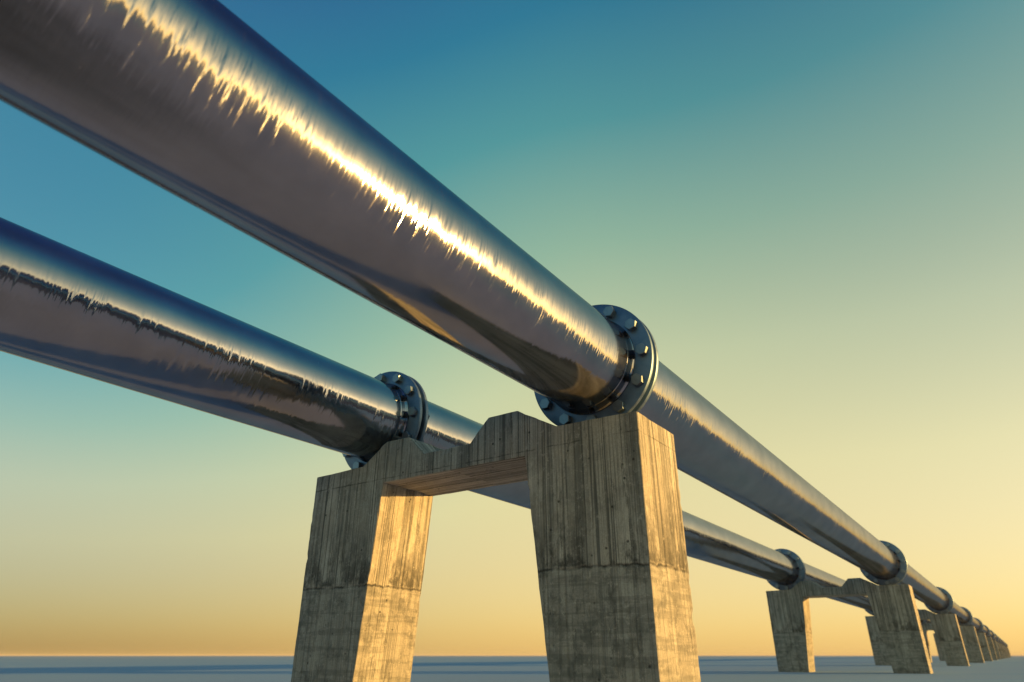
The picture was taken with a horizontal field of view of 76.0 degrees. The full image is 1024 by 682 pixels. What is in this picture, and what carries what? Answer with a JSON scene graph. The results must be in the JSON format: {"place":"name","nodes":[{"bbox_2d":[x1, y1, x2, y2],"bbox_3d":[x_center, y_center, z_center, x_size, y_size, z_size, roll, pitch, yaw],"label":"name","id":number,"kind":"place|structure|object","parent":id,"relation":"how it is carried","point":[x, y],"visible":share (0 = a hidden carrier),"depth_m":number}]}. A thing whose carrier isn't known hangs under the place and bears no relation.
{"place":"outdoors","nodes":[
{"label":"outdoors","id":0,"kind":"place"},
{"bbox_2d":[0,656,1023,681],"bbox_3d":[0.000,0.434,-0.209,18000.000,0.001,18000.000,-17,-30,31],"label":"ground","id":1,"kind":"structure","parent":0,"point":[424,669],"depth_m":25.21},
{"bbox_2d":[291,411,700,681],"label":"concrete pier","id":2,"kind":"structure","parent":1,"relation":"on","point":[611,556],"depth_m":6.18},
{"bbox_2d":[0,217,429,469],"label":"steel pipe","id":3,"kind":"object","parent":2,"relation":"on","point":[66,308],"visible":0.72,"depth_m":6.05},
{"bbox_2d":[0,0,653,425],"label":"steel pipe","id":4,"kind":"object","parent":2,"relation":"on","point":[220,110],"visible":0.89,"depth_m":3.64},
{"bbox_2d":[409,376,804,589],"bbox_3d":[3.975,4.572,15.764,1.400,1.400,19.614,-17,-30,31],"label":"steel pipe","id":5,"kind":"object","parent":2,"relation":"on","point":[705,540],"visible":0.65,"depth_m":15.94},
{"bbox_2d":[631,320,906,584],"bbox_3d":[6.485,3.781,14.117,1.400,1.400,19.614,-17,-30,31],"label":"steel pipe","id":6,"kind":"object","parent":2,"relation":"on","point":[717,449],"visible":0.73,"depth_m":9.73},
{"bbox_2d":[766,578,932,673],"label":"concrete pier","id":7,"kind":"structure","parent":1,"relation":"on","point":[895,612],"depth_m":21.05},
{"bbox_2d":[865,609,969,665],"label":"concrete pier","id":8,"kind":"structure","parent":1,"relation":"on","point":[946,628],"depth_m":34.77},
{"bbox_2d":[795,553,873,615],"bbox_3d":[15.141,11.485,30.152,1.400,1.400,19.614,-17,-30,31],"label":"steel pipe","id":9,"kind":"object","parent":8,"relation":"on","point":[823,579],"visible":0.33,"depth_m":27.14},
{"bbox_2d":[877,552,952,613],"bbox_3d":[17.651,10.694,28.505,1.400,1.400,19.614,-17,-30,31],"label":"steel pipe","id":10,"kind":"object","parent":8,"relation":"on","point":[932,597],"visible":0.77,"depth_m":28.58},
{"bbox_2d":[946,601,972,625],"bbox_3d":[28.816,17.607,42.893,1.400,1.400,19.614,-17,-30,31],"label":"steel pipe","id":11,"kind":"object","parent":8,"relation":"on","point":[964,616],"visible":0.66,"depth_m":45.61},
{"bbox_2d":[922,623,984,662],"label":"concrete pier","id":12,"kind":"structure","parent":1,"relation":"on","point":[971,644],"depth_m":48.95},
{"bbox_2d":[968,617,982,632],"bbox_3d":[39.944,24.496,57.231,1.400,1.400,19.480,-17,-30,31],"label":"steel pipe","id":13,"kind":"object","parent":12,"relation":"on","point":[976,623],"visible":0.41,"depth_m":61.47},
{"bbox_2d":[933,633,992,660],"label":"concrete pier","id":14,"kind":"structure","parent":1,"relation":"on","point":[984,647],"depth_m":63.33},
{"bbox_2d":[979,625,989,636],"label":"steel pipe","id":15,"kind":"object","parent":14,"relation":"on","point":[986,630],"visible":0.32,"depth_m":76.88},
{"bbox_2d":[986,637,997,659],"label":"concrete pier","id":16,"kind":"structure","parent":1,"relation":"on","point":[991,648],"depth_m":77.45},
{"bbox_2d":[987,630,994,638],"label":"steel pipe","id":17,"kind":"object","parent":16,"relation":"on","point":[992,635],"visible":0.28,"depth_m":91.81},
{"bbox_2d":[992,640,1000,658],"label":"concrete pier","id":18,"kind":"structure","parent":1,"relation":"on","point":[996,649],"depth_m":91.83},
{"bbox_2d":[996,642,1003,658],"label":"concrete pier","id":19,"kind":"structure","parent":1,"relation":"on","point":[999,649],"depth_m":106.19},
{"bbox_2d":[1000,644,1005,658],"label":"concrete pier","id":20,"kind":"structure","parent":1,"relation":"on","point":[1004,657],"depth_m":120.50},
{"bbox_2d":[0,0,1023,655],"label":"sky","id":21,"kind":"structure","parent":0,"point":[811,212]}
]}

